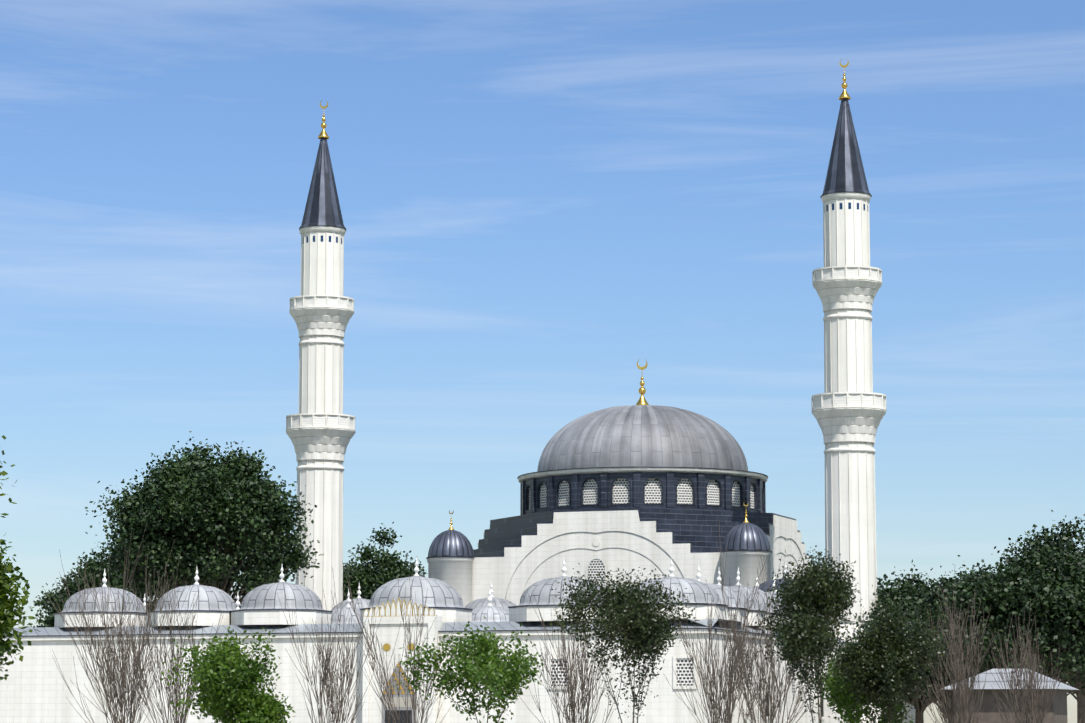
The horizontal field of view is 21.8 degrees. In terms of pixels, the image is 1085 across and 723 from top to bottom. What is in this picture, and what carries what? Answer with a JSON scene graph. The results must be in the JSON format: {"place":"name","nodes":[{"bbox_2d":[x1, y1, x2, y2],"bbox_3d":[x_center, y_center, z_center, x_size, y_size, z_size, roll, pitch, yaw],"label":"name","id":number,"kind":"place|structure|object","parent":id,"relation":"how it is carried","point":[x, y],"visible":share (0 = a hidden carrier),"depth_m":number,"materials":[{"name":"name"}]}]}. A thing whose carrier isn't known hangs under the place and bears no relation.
{"place":"outdoors","nodes":[
{"label":"outdoors","id":0,"kind":"place"},
{"bbox_2d":[0,0,1084,722],"label":"sky","id":1,"kind":"structure","parent":0,"point":[540,200],"materials":[{"name":"blue"}]},
{"bbox_2d":[942,669,1078,722],"bbox_3d":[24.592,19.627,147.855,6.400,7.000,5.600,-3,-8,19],"label":"pavilion","id":2,"kind":"structure","parent":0,"point":[989,701],"depth_m":146.24,"materials":[{"name":"grey metal"}]},
{"label":"plaza paving","id":3,"kind":"structure","parent":0,"visible":0},
{"bbox_2d":[23,539,164,627],"bbox_3d":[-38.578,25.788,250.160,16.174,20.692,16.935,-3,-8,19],"label":"tree","id":4,"kind":"object","parent":3,"relation":"on","point":[73,589],"visible":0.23,"depth_m":247.52,"materials":[{"name":"green plant"}]},
{"bbox_2d":[43,524,174,722],"bbox_3d":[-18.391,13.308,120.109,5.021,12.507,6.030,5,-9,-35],"label":"bare tree","id":5,"kind":"object","parent":3,"relation":"on","point":[111,675],"visible":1,"depth_m":119.84,"materials":[{"name":"brown plant"}]},
{"bbox_2d":[103,553,223,722],"bbox_3d":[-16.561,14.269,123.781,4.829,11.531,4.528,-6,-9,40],"label":"bare tree","id":6,"kind":"object","parent":3,"relation":"on","point":[175,691],"visible":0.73,"depth_m":123.21,"materials":[{"name":"brown plant"}]},
{"bbox_2d":[85,431,323,607],"bbox_3d":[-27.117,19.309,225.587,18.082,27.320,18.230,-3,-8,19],"label":"tree","id":7,"kind":"object","parent":3,"relation":"on","point":[218,522],"visible":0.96,"depth_m":222.12,"materials":[{"name":"green plant"}]},
{"bbox_2d":[160,626,295,722],"bbox_3d":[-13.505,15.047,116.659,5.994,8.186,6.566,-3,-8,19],"label":"young tree","id":8,"kind":"object","parent":3,"relation":"on","point":[227,674],"visible":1,"depth_m":116.00,"materials":[{"name":"green plant"}]},
{"bbox_2d":[286,100,355,610],"bbox_3d":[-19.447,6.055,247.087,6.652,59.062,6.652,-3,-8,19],"label":"minaret","id":9,"kind":"object","parent":3,"relation":"on","point":[320,429],"visible":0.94,"depth_m":245.96,"materials":[{"name":"white stone"}]},
{"bbox_2d":[277,568,381,722],"bbox_3d":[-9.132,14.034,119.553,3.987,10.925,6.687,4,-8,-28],"label":"bare tree","id":10,"kind":"object","parent":3,"relation":"on","point":[333,693],"visible":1,"depth_m":118.82,"materials":[{"name":"brown plant"}]},
{"bbox_2d":[343,522,427,600],"bbox_3d":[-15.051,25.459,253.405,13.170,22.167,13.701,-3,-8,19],"label":"tree","id":11,"kind":"object","parent":3,"relation":"on","point":[365,577],"visible":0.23,"depth_m":252.61,"materials":[{"name":"green plant"}]},
{"bbox_2d":[342,562,458,722],"bbox_3d":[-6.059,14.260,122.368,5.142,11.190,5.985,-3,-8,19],"label":"bare tree","id":12,"kind":"object","parent":3,"relation":"on","point":[416,706],"visible":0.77,"depth_m":122.14,"materials":[{"name":"brown plant"}]},
{"bbox_2d":[0,557,855,722],"bbox_3d":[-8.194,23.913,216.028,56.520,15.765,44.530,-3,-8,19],"label":"courtyard range","id":13,"kind":"structure","parent":3,"relation":"on","point":[34,688],"depth_m":196.46,"materials":[{"name":"white stone"}]},
{"bbox_2d":[393,616,545,722],"bbox_3d":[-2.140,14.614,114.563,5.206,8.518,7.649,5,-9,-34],"label":"young tree","id":14,"kind":"object","parent":3,"relation":"on","point":[491,667],"visible":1,"depth_m":115.30,"materials":[{"name":"green plant"}]},
{"bbox_2d":[519,572,617,722],"bbox_3d":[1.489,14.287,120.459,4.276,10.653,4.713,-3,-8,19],"label":"bare tree","id":15,"kind":"object","parent":3,"relation":"on","point":[572,682],"visible":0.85,"depth_m":119.69,"materials":[{"name":"brown plant"}]},
{"bbox_2d":[542,563,695,722],"bbox_3d":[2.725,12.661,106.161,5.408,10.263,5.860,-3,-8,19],"label":"sparse tree","id":16,"kind":"object","parent":3,"relation":"on","point":[637,623],"visible":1,"depth_m":106.26,"materials":[{"name":"green plant"}]},
{"bbox_2d":[331,562,923,722],"bbox_3d":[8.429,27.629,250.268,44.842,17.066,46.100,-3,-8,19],"label":"prayer hall","id":17,"kind":"structure","parent":3,"relation":"on","point":[483,602],"depth_m":234.27,"materials":[{"name":"white stone"}]},
{"bbox_2d":[472,508,809,605],"bbox_3d":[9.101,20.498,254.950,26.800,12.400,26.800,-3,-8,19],"label":"wall","id":18,"kind":"structure","parent":17,"relation":"on","point":[516,557],"depth_m":243.70,"materials":[{"name":"white stone"}]},
{"bbox_2d":[426,504,772,606],"bbox_3d":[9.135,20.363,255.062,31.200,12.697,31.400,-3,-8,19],"label":"turrets","id":19,"kind":"object","parent":18,"relation":"on","point":[450,558],"visible":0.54,"depth_m":238.22,"materials":[{"name":"white stone"}]},
{"bbox_2d":[517,359,767,514],"bbox_3d":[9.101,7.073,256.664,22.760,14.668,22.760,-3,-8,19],"label":"dome","id":20,"kind":"structure","parent":18,"relation":"on","point":[642,453],"depth_m":248.25,"materials":[{"name":"grey metal"}]},
{"bbox_2d":[664,524,775,722],"bbox_3d":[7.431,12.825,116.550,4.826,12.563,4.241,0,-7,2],"label":"bare tree","id":21,"kind":"object","parent":3,"relation":"on","point":[728,710],"visible":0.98,"depth_m":116.72,"materials":[{"name":"brown plant"}]},
{"bbox_2d":[716,537,813,722],"bbox_3d":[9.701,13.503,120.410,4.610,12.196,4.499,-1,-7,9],"label":"bare tree","id":22,"kind":"object","parent":3,"relation":"on","point":[773,688],"visible":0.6,"depth_m":120.57,"materials":[{"name":"brown plant"}]},
{"bbox_2d":[754,545,862,722],"bbox_3d":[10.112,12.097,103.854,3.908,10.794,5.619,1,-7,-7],"label":"sparse tree","id":23,"kind":"object","parent":3,"relation":"on","point":[821,593],"visible":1,"depth_m":103.83,"materials":[{"name":"green plant"}]},
{"bbox_2d":[811,59,892,722],"bbox_3d":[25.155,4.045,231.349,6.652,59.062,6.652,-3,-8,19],"label":"minaret","id":24,"kind":"object","parent":3,"relation":"on","point":[849,410],"visible":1,"depth_m":230.13,"materials":[{"name":"white stone"}]},
{"bbox_2d":[814,636,914,722],"bbox_3d":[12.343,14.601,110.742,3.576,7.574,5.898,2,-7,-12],"label":"young tree","id":25,"kind":"object","parent":3,"relation":"on","point":[837,698],"visible":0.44,"depth_m":109.93,"materials":[{"name":"green plant"}]},
{"bbox_2d":[828,595,951,722],"bbox_3d":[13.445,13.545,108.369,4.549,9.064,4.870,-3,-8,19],"label":"sparse tree","id":26,"kind":"object","parent":3,"relation":"on","point":[886,652],"visible":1,"depth_m":107.82,"materials":[{"name":"green plant"}]},
{"bbox_2d":[845,559,958,722],"bbox_3d":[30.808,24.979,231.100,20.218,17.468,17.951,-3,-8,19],"label":"tree","id":27,"kind":"object","parent":3,"relation":"on","point":[902,590],"visible":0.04,"depth_m":229.70,"materials":[{"name":"green plant"}]},
{"bbox_2d":[843,555,1045,722],"bbox_3d":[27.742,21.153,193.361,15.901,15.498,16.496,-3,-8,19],"label":"tree","id":28,"kind":"object","parent":3,"relation":"on","point":[921,608],"visible":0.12,"depth_m":192.17,"materials":[{"name":"green plant"}]},
{"bbox_2d":[913,570,996,722],"bbox_3d":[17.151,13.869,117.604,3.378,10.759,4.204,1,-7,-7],"label":"bare tree","id":29,"kind":"object","parent":3,"relation":"on","point":[961,681],"visible":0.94,"depth_m":117.37,"materials":[{"name":"brown plant"}]},
{"bbox_2d":[922,537,1084,695],"bbox_3d":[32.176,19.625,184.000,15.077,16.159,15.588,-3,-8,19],"label":"tree","id":30,"kind":"object","parent":3,"relation":"on","point":[1056,605],"visible":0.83,"depth_m":180.56,"materials":[{"name":"green plant"}]},
{"bbox_2d":[938,562,1074,693],"bbox_3d":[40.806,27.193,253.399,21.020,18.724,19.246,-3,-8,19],"label":"tree","id":31,"kind":"object","parent":3,"relation":"on","point":[975,573],"depth_m":255.02,"materials":[{"name":"green plant"}]},
{"bbox_2d":[988,600,1063,722],"bbox_3d":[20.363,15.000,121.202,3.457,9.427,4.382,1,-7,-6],"label":"bare tree","id":32,"kind":"object","parent":3,"relation":"on","point":[1030,697],"visible":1,"depth_m":120.42,"materials":[{"name":"brown plant"}]},
{"bbox_2d":[984,510,1084,722],"bbox_3d":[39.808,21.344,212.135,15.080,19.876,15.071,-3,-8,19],"label":"tree","id":33,"kind":"object","parent":3,"relation":"on","point":[1072,550],"visible":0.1,"depth_m":211.78,"materials":[{"name":"green plant"}]},
{"label":"ground","id":34,"kind":"structure","parent":0,"visible":0},
{"bbox_2d":[0,435,17,517],"bbox_3d":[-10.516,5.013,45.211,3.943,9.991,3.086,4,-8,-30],"label":"tree","id":35,"kind":"object","parent":34,"relation":"on","point":[3,473],"visible":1,"depth_m":46.16,"materials":[{"name":"green plant"}]},
{"bbox_2d":[0,539,40,679],"bbox_3d":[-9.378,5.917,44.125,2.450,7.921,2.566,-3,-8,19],"label":"tree","id":36,"kind":"object","parent":34,"relation":"on","point":[8,621],"visible":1,"depth_m":44.61,"materials":[{"name":"green plant"}]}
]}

